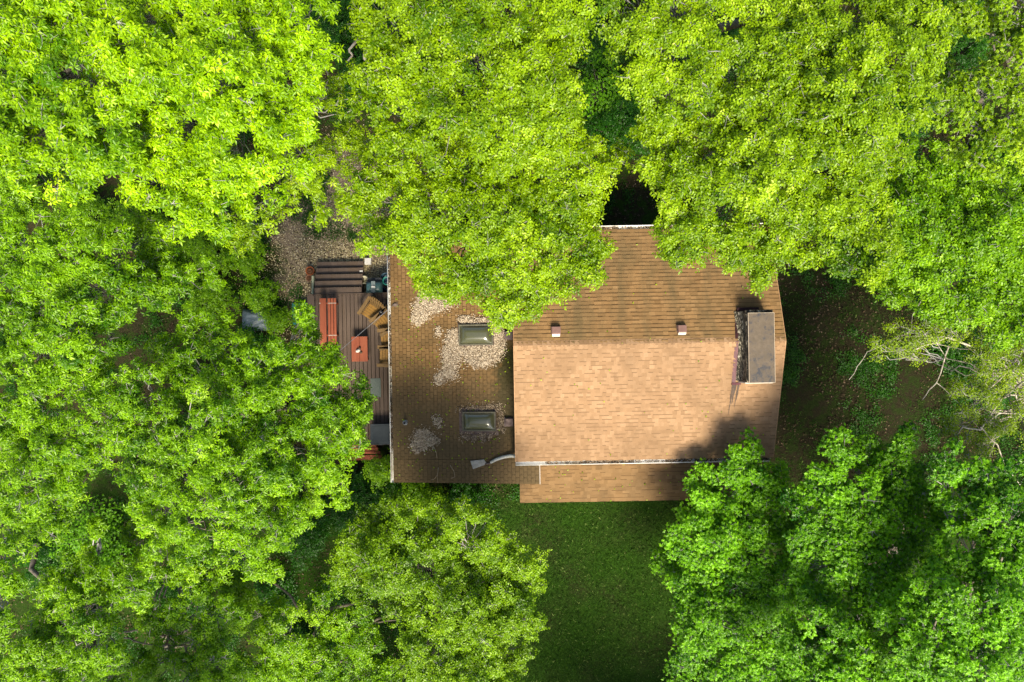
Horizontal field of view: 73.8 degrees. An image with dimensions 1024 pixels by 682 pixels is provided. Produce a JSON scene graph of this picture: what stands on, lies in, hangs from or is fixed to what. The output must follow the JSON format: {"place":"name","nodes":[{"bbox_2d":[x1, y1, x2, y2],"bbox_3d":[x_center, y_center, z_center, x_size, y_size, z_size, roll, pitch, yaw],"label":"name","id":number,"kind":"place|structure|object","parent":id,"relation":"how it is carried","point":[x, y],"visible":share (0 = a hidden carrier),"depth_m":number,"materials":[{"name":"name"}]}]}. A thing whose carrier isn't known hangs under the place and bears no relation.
{"place":"outdoors","nodes":[
{"label":"outdoors","id":0,"kind":"place"},
{"bbox_2d":[370,378,380,396],"bbox_3d":[-5.041,1.730,25.241,0.380,0.013,0.700,-1,90,0],"label":"door mat","id":1,"kind":"object","parent":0,"point":[375,383],"depth_m":25.23,"materials":[{"name":"grey fabric"}]},
{"bbox_2d":[0,0,1023,681],"bbox_3d":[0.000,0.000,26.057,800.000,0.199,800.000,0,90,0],"label":"ground","id":2,"kind":"structure","parent":0,"point":[812,406],"depth_m":26.05,"materials":[{"name":"green plant"}]},
{"bbox_2d":[0,172,55,229],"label":"shrub","id":3,"kind":"object","parent":2,"relation":"on","point":[20,202],"visible":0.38,"depth_m":24.79,"materials":[{"name":"green plant"}]},
{"bbox_2d":[6,528,84,600],"bbox_3d":[-17.307,8.027,25.039,2.429,1.953,2.614,34,90,0],"label":"shrub","id":4,"kind":"object","parent":2,"relation":"on","point":[44,551],"visible":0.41,"depth_m":24.86,"materials":[{"name":"green plant"}]},
{"bbox_2d":[0,381,100,642],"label":"hickory tree","id":5,"kind":"object","parent":2,"relation":"on","point":[63,487],"visible":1,"depth_m":15.67,"materials":[{"name":"green plant"}]},
{"bbox_2d":[46,179,116,242],"bbox_3d":[-15.757,-4.632,24.858,2.337,2.317,2.622,0,90,0],"label":"shrub","id":6,"kind":"object","parent":2,"relation":"on","point":[80,210],"visible":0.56,"depth_m":24.86,"materials":[{"name":"green plant"}]},
{"bbox_2d":[0,516,165,681],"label":"hickory tree","id":7,"kind":"object","parent":2,"relation":"on","point":[81,624],"visible":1,"depth_m":16.59,"materials":[{"name":"green plant"}]},
{"bbox_2d":[0,0,177,206],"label":"ash tree","id":8,"kind":"object","parent":2,"relation":"on","point":[43,53],"visible":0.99,"depth_m":12.88,"materials":[{"name":"green plant"}]},
{"bbox_2d":[47,494,130,568],"bbox_3d":[-15.422,7.012,24.827,2.795,2.378,2.640,15,90,0],"label":"shrub","id":9,"kind":"object","parent":2,"relation":"on","point":[104,538],"visible":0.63,"depth_m":24.92,"materials":[{"name":"green plant"}]},
{"bbox_2d":[79,542,138,598],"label":"shrub","id":10,"kind":"object","parent":2,"relation":"on","point":[109,560],"visible":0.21,"depth_m":25.11,"materials":[{"name":"green plant"}]},
{"bbox_2d":[0,194,227,412],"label":"hickory tree","id":11,"kind":"object","parent":2,"relation":"on","point":[66,282],"visible":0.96,"depth_m":15.56,"materials":[{"name":"green plant"}]},
{"bbox_2d":[105,192,172,255],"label":"shrub","id":12,"kind":"object","parent":2,"relation":"on","point":[130,215],"visible":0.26,"depth_m":24.57,"materials":[{"name":"green plant"}]},
{"bbox_2d":[150,564,213,619],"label":"shrub","id":13,"kind":"object","parent":2,"relation":"on","point":[174,593],"visible":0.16,"depth_m":25.01,"materials":[{"name":"green plant"}]},
{"bbox_2d":[119,518,253,681],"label":"hickory tree","id":14,"kind":"object","parent":2,"relation":"on","point":[176,622],"visible":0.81,"depth_m":17.75,"materials":[{"name":"green plant"}]},
{"bbox_2d":[65,355,315,586],"bbox_3d":[-8.514,3.115,20.335,7.990,11.665,5.612,0,90,0],"label":"hickory tree","id":15,"kind":"object","parent":2,"relation":"on","point":[167,491],"visible":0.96,"depth_m":15.19,"materials":[{"name":"green plant"}]},
{"bbox_2d":[173,215,240,279],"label":"shrub","id":16,"kind":"object","parent":2,"relation":"on","point":[197,242],"visible":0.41,"depth_m":24.96,"materials":[{"name":"green plant"}]},
{"bbox_2d":[181,270,244,330],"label":"shrub","id":17,"kind":"object","parent":2,"relation":"on","point":[212,298],"visible":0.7,"depth_m":25.05,"materials":[{"name":"green plant"}]},
{"bbox_2d":[114,0,344,247],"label":"ash tree","id":18,"kind":"object","parent":2,"relation":"on","point":[204,74],"visible":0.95,"depth_m":13.44,"materials":[{"name":"green plant"}]},
{"bbox_2d":[223,234,268,283],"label":"shrub","id":19,"kind":"object","parent":2,"relation":"on","point":[247,265],"visible":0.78,"depth_m":25.27,"materials":[{"name":"green plant"}]},
{"bbox_2d":[227,322,272,359],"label":"shrub","id":20,"kind":"object","parent":2,"relation":"on","point":[257,338],"visible":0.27,"depth_m":25.40,"materials":[{"name":"green plant"}]},
{"bbox_2d":[242,309,272,330],"bbox_3d":[-9.621,-0.799,25.758,1.240,0.497,0.840,0,90,0],"label":"tarp","id":21,"kind":"object","parent":2,"relation":"on","point":[249,316],"visible":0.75,"depth_m":25.58,"materials":[{"name":"grey plastic"}]},
{"bbox_2d":[138,298,377,518],"bbox_3d":[-6.181,1.669,20.639,5.799,11.053,5.445,0,90,0],"label":"hickory tree","id":22,"kind":"object","parent":2,"relation":"on","point":[266,400],"visible":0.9,"depth_m":16.02,"materials":[{"name":"green plant"}]},
{"bbox_2d":[236,276,286,320],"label":"shrub","id":23,"kind":"object","parent":2,"relation":"on","point":[265,299],"visible":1,"depth_m":25.32,"materials":[{"name":"green plant"}]},
{"bbox_2d":[250,564,300,624],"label":"shrub","id":24,"kind":"object","parent":2,"relation":"on","point":[267,586],"visible":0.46,"depth_m":25.32,"materials":[{"name":"green plant"}]},
{"bbox_2d":[259,305,294,335],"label":"shrub","id":25,"kind":"object","parent":2,"relation":"on","point":[276,319],"visible":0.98,"depth_m":25.41,"materials":[{"name":"green plant"}]},
{"bbox_2d":[217,61,359,258],"bbox_3d":[-5.935,-4.507,20.883,4.767,10.559,4.924,0,90,0],"label":"ash tree","id":26,"kind":"object","parent":2,"relation":"on","point":[294,185],"visible":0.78,"depth_m":16.50,"materials":[{"name":"green plant"}]},
{"bbox_2d":[292,303,305,324],"bbox_3d":[-7.877,-1.022,25.809,0.740,0.442,0.820,-1,90,0],"label":"storage tote","id":27,"kind":"object","parent":2,"relation":"on","point":[294,314],"visible":0.19,"depth_m":25.60,"materials":[{"name":"plastic"}]},
{"bbox_2d":[215,565,399,681],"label":"birch tree","id":28,"kind":"object","parent":2,"relation":"on","point":[310,667],"visible":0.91,"depth_m":19.87,"materials":[{"name":"green plant"}]},
{"bbox_2d":[274,508,341,572],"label":"shrub","id":29,"kind":"object","parent":2,"relation":"on","point":[315,540],"visible":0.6,"depth_m":25.06,"materials":[{"name":"green plant"}]},
{"bbox_2d":[306,275,311,280],"bbox_3d":[-7.689,-2.383,25.930,0.250,0.220,0.247,0,90,0],"label":"clay pot","id":30,"kind":"object","parent":2,"relation":"on","point":[308,277],"visible":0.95,"depth_m":25.85,"materials":[{"name":"ceramic"}]},
{"bbox_2d":[305,266,314,274],"bbox_3d":[-7.628,-2.649,25.870,0.330,0.340,0.327,0,90,0],"label":"clay pot","id":31,"kind":"object","parent":2,"relation":"on","point":[309,270],"visible":1,"depth_m":25.76,"materials":[{"name":"ceramic"}]},
{"bbox_2d":[312,276,314,293],"bbox_3d":[-7.417,-2.093,25.740,0.070,0.720,0.670,0,90,0],"label":"weathered board","id":32,"kind":"object","parent":2,"relation":"on","point":[313,282],"visible":0.52,"depth_m":25.38,"materials":[{"name":"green wood"}]},
{"bbox_2d":[287,622,347,662],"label":"shrub","id":33,"kind":"object","parent":2,"relation":"on","point":[306,630],"visible":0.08,"depth_m":25.47,"materials":[{"name":"green plant"}]},
{"bbox_2d":[297,0,358,65],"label":"shrub","id":34,"kind":"object","parent":2,"relation":"on","point":[334,34],"visible":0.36,"depth_m":24.62,"materials":[{"name":"green plant"}]},
{"bbox_2d":[313,478,372,536],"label":"shrub","id":35,"kind":"object","parent":2,"relation":"on","point":[339,517],"visible":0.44,"depth_m":24.95,"materials":[{"name":"green plant"}]},
{"bbox_2d":[228,96,461,441],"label":"gravel","id":36,"kind":"structure","parent":2,"relation":"on","point":[339,258],"depth_m":25.97,"materials":[{"name":"grey gravel"}]},
{"bbox_2d":[307,261,389,445],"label":"wooden deck","id":37,"kind":"structure","parent":2,"relation":"on","point":[347,292],"depth_m":25.25,"materials":[{"name":"brown wood"}]},
{"bbox_2d":[319,298,338,350],"bbox_3d":[-6.677,-0.204,25.015,0.600,0.470,2.700,-1,90,0],"label":"garden bench","id":38,"kind":"object","parent":37,"relation":"on","point":[332,326],"visible":0.59,"depth_m":24.83,"materials":[{"name":"wood"}]},
{"bbox_2d":[351,336,368,361],"bbox_3d":[-5.541,0.291,25.025,0.581,0.450,0.908,-1,90,0],"label":"patio table","id":39,"kind":"object","parent":37,"relation":"on","point":[360,341],"visible":0.99,"depth_m":24.80,"materials":[{"name":"wood"}]},
{"bbox_2d":[357,296,387,324],"bbox_3d":[-5.058,-1.141,24.822,0.784,0.876,0.859,34,90,0],"label":"armchair","id":40,"kind":"object","parent":37,"relation":"on","point":[374,305],"visible":0.9,"depth_m":24.79,"materials":[{"name":"brown wood"}]},
{"bbox_2d":[366,277,384,292],"bbox_3d":[-5.086,-2.062,25.494,0.600,1.111,0.570,-1,90,0],"label":"barbecue grill","id":41,"kind":"object","parent":37,"relation":"on","point":[374,285],"visible":0.98,"depth_m":25.06,"materials":[{"name":"metal"}]},
{"bbox_2d":[368,308,387,336],"bbox_3d":[-4.618,-0.703,24.822,0.859,0.876,0.784,-38,90,0],"label":"armchair","id":42,"kind":"object","parent":37,"relation":"on","point":[381,321],"visible":0.54,"depth_m":24.90,"materials":[{"name":"brown wood"}]},
{"bbox_2d":[370,423,389,444],"bbox_3d":[-4.778,3.401,25.019,0.740,0.462,0.765,-1,90,0],"label":"storage box","id":43,"kind":"object","parent":37,"relation":"on","point":[379,433],"visible":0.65,"depth_m":24.79,"materials":[{"name":"plastic"}]},
{"bbox_2d":[377,328,387,349],"bbox_3d":[-4.417,-0.091,24.822,0.859,0.876,0.784,-6,90,0],"label":"armchair","id":44,"kind":"object","parent":37,"relation":"on","point":[384,342],"visible":0.22,"depth_m":24.89,"materials":[{"name":"brown wood"}]},
{"bbox_2d":[377,345,388,366],"bbox_3d":[-4.453,0.559,24.822,0.859,0.876,0.784,2,90,0],"label":"armchair","id":45,"kind":"object","parent":37,"relation":"on","point":[384,362],"visible":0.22,"depth_m":24.90,"materials":[{"name":"brown wood"}]},
{"bbox_2d":[330,44,372,101],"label":"shrub","id":46,"kind":"object","parent":2,"relation":"on","point":[346,55],"visible":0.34,"depth_m":24.78,"materials":[{"name":"green plant"}]},
{"bbox_2d":[331,0,395,52],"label":"shrub","id":47,"kind":"object","parent":2,"relation":"on","point":[348,14],"visible":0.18,"depth_m":24.68,"materials":[{"name":"green plant"}]},
{"bbox_2d":[347,445,381,459],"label":"garden steps","id":48,"kind":"structure","parent":2,"relation":"on","point":[368,451],"depth_m":25.50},
{"bbox_2d":[365,258,371,264],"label":"stone block","id":49,"kind":"structure","parent":2,"relation":"on","point":[368,261],"depth_m":25.83,"materials":[{"name":"stone"}]},
{"bbox_2d":[338,466,405,538],"bbox_3d":[-5.460,5.765,25.077,2.655,1.881,2.389,-44,90,0],"label":"shrub","id":50,"kind":"object","parent":2,"relation":"on","point":[370,497],"visible":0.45,"depth_m":24.95,"materials":[{"name":"green plant"}]},
{"bbox_2d":[361,447,392,493],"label":"shrub","id":51,"kind":"object","parent":2,"relation":"on","point":[382,470],"visible":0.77,"depth_m":24.09,"materials":[{"name":"green plant"}]},
{"bbox_2d":[380,273,386,283],"bbox_3d":[-4.726,-2.363,25.755,0.420,0.590,0.416,0,90,0],"label":"rain barrel","id":52,"kind":"object","parent":2,"relation":"on","point":[383,275],"visible":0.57,"depth_m":25.55,"materials":[{"name":"blue plastic"}]},
{"bbox_2d":[399,482,449,533],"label":"shrub","id":53,"kind":"object","parent":2,"relation":"on","point":[427,493],"visible":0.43,"depth_m":25.14,"materials":[{"name":"green plant"}]},
{"bbox_2d":[320,488,552,681],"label":"birch tree","id":54,"kind":"object","parent":2,"relation":"on","point":[472,613],"visible":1,"depth_m":18.31,"materials":[{"name":"green plant"}]},
{"bbox_2d":[442,483,489,514],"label":"shrub","id":55,"kind":"object","parent":2,"relation":"on","point":[474,494],"visible":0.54,"depth_m":25.32,"materials":[{"name":"green plant"}]},
{"bbox_2d":[340,0,600,182],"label":"elm tree","id":56,"kind":"object","parent":2,"relation":"on","point":[454,37],"visible":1,"depth_m":14.47,"materials":[{"name":"green plant"}]},
{"bbox_2d":[316,116,634,335],"bbox_3d":[-1.048,-3.038,20.734,8.271,10.894,5.848,0,90,0],"label":"elm tree","id":57,"kind":"object","parent":2,"relation":"on","point":[490,236],"visible":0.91,"depth_m":16.32,"materials":[{"name":"green plant"}]},
{"bbox_2d":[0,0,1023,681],"bbox_3d":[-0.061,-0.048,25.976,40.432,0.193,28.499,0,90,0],"label":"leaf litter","id":58,"kind":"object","parent":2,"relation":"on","point":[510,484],"visible":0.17,"depth_m":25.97,"materials":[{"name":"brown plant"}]},
{"bbox_2d":[0,0,1023,681],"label":"ground cover","id":59,"kind":"object","parent":2,"relation":"on","point":[850,356],"visible":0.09,"depth_m":25.93,"materials":[{"name":"green plant"}]},
{"bbox_2d":[554,157,603,212],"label":"shrub","id":60,"kind":"object","parent":2,"relation":"on","point":[578,177],"visible":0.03,"depth_m":25.03,"materials":[{"name":"green plant"}]},
{"bbox_2d":[387,223,785,502],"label":"house","id":61,"kind":"structure","parent":2,"relation":"on","point":[734,327],"depth_m":21.99,"materials":[{"name":"brown"}]},
{"bbox_2d":[408,414,443,454],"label":"seed litter","id":62,"kind":"object","parent":61,"relation":"on","point":[419,436],"visible":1,"depth_m":23.26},
{"bbox_2d":[409,287,458,326],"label":"seed litter","id":63,"kind":"object","parent":61,"relation":"on","point":[423,309],"visible":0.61,"depth_m":23.22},
{"bbox_2d":[431,314,506,386],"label":"seed litter","id":64,"kind":"object","parent":61,"relation":"on","point":[453,351],"visible":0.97,"depth_m":23.04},
{"bbox_2d":[455,400,504,442],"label":"needle litter","id":65,"kind":"object","parent":61,"relation":"on","point":[481,436],"visible":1,"depth_m":22.98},
{"bbox_2d":[394,244,763,500],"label":"fallen leaves","id":66,"kind":"object","parent":61,"relation":"on","point":[507,398],"visible":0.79,"depth_m":23.11,"materials":[{"name":"brown plant"}]},
{"bbox_2d":[572,11,630,80],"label":"shrub","id":67,"kind":"object","parent":2,"relation":"on","point":[595,44],"visible":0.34,"depth_m":24.55,"materials":[{"name":"green plant"}]},
{"bbox_2d":[572,49,640,125],"bbox_3d":[3.407,-9.304,24.588,2.795,2.860,2.865,0,90,0],"label":"shrub","id":68,"kind":"object","parent":2,"relation":"on","point":[590,85],"visible":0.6,"depth_m":24.54,"materials":[{"name":"green plant"}]},
{"bbox_2d":[581,82,654,159],"bbox_3d":[3.846,-7.971,24.713,2.968,2.607,2.952,0,90,0],"label":"shrub","id":69,"kind":"object","parent":2,"relation":"on","point":[614,131],"visible":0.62,"depth_m":24.60,"materials":[{"name":"green plant"}]},
{"bbox_2d":[590,0,747,138],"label":"elm tree","id":70,"kind":"object","parent":2,"relation":"on","point":[654,31],"visible":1,"depth_m":14.33,"materials":[{"name":"green plant"}]},
{"bbox_2d":[379,160,1022,681],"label":"grass","id":71,"kind":"structure","parent":2,"relation":"on","point":[573,616],"depth_m":25.97,"materials":[{"name":"green plant"}]},
{"bbox_2d":[698,15,767,91],"bbox_3d":[8.187,-10.817,24.791,2.899,2.449,2.591,39,90,0],"label":"shrub","id":72,"kind":"object","parent":2,"relation":"on","point":[734,32],"visible":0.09,"depth_m":24.68,"materials":[{"name":"green plant"}]},
{"bbox_2d":[648,426,820,681],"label":"maple tree","id":73,"kind":"object","parent":2,"relation":"on","point":[751,524],"visible":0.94,"depth_m":20.79,"materials":[{"name":"green plant"}]},
{"bbox_2d":[624,11,908,298],"bbox_3d":[5.964,-4.368,20.003,6.689,12.332,6.824,0,90,0],"label":"elm tree","id":74,"kind":"object","parent":2,"relation":"on","point":[763,151],"visible":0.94,"depth_m":15.03,"materials":[{"name":"green plant"}]},
{"bbox_2d":[782,535,834,603],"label":"shrub","id":75,"kind":"object","parent":2,"relation":"on","point":[810,557],"visible":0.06,"depth_m":25.03,"materials":[{"name":"green plant"}]},
{"bbox_2d":[766,573,917,681],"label":"maple tree","id":76,"kind":"object","parent":2,"relation":"on","point":[850,661],"visible":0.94,"depth_m":18.05,"materials":[{"name":"green plant"}]},
{"bbox_2d":[737,0,961,181],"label":"elm tree","id":77,"kind":"object","parent":2,"relation":"on","point":[864,51],"visible":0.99,"depth_m":14.28,"materials":[{"name":"green plant"}]},
{"bbox_2d":[770,419,966,619],"bbox_3d":[10.868,5.276,22.085,6.785,8.180,6.244,0,90,0],"label":"maple tree","id":78,"kind":"object","parent":2,"relation":"on","point":[847,532],"visible":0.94,"depth_m":18.83,"materials":[{"name":"green plant"}]},
{"bbox_2d":[858,255,923,310],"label":"shrub","id":79,"kind":"object","parent":2,"relation":"on","point":[908,304],"visible":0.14,"depth_m":25.41,"materials":[{"name":"green plant"}]},
{"bbox_2d":[859,569,931,632],"bbox_3d":[14.193,9.418,25.069,3.069,1.895,2.969,0,90,0],"label":"shrub","id":80,"kind":"object","parent":2,"relation":"on","point":[897,607],"visible":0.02,"depth_m":25.06,"materials":[{"name":"green plant"}]},
{"bbox_2d":[886,616,945,676],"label":"shrub","id":81,"kind":"object","parent":2,"relation":"on","point":[933,620],"visible":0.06,"depth_m":25.20,"materials":[{"name":"green plant"}]},
{"bbox_2d":[892,79,955,148],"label":"shrub","id":82,"kind":"object","parent":2,"relation":"on","point":[919,134],"visible":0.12,"depth_m":24.70,"materials":[{"name":"green plant"}]},
{"bbox_2d":[849,299,1023,484],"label":"budding tree","id":83,"kind":"object","parent":2,"relation":"on","point":[1011,374],"visible":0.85,"depth_m":19.36,"materials":[{"name":"green plant"}]},
{"bbox_2d":[862,133,1023,352],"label":"maple tree","id":84,"kind":"object","parent":2,"relation":"on","point":[989,256],"visible":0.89,"depth_m":16.89,"materials":[{"name":"green plant"}]},
{"bbox_2d":[866,435,1023,681],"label":"maple tree","id":85,"kind":"object","parent":2,"relation":"on","point":[993,616],"visible":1,"depth_m":16.77,"materials":[{"name":"green plant"}]},
{"bbox_2d":[922,322,987,385],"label":"shrub","id":86,"kind":"object","parent":2,"relation":"on","point":[951,353],"visible":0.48,"depth_m":25.25,"materials":[{"name":"green plant"}]},
{"bbox_2d":[917,0,1013,80],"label":"shrub","id":87,"kind":"object","parent":2,"relation":"on","point":[972,51],"visible":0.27,"depth_m":24.69,"materials":[{"name":"green plant"}]},
{"bbox_2d":[912,0,1023,188],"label":"maple tree","id":88,"kind":"object","parent":2,"relation":"on","point":[983,22],"visible":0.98,"depth_m":15.16,"materials":[{"name":"green plant"}]},
{"bbox_2d":[945,355,1022,419],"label":"shrub","id":89,"kind":"object","parent":2,"relation":"on","point":[1003,403],"visible":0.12,"depth_m":25.28,"materials":[{"name":"green plant"}]},
{"bbox_2d":[978,116,1023,192],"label":"shrub","id":90,"kind":"object","parent":2,"relation":"on","point":[1002,156],"visible":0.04,"depth_m":24.91,"materials":[{"name":"green plant"}]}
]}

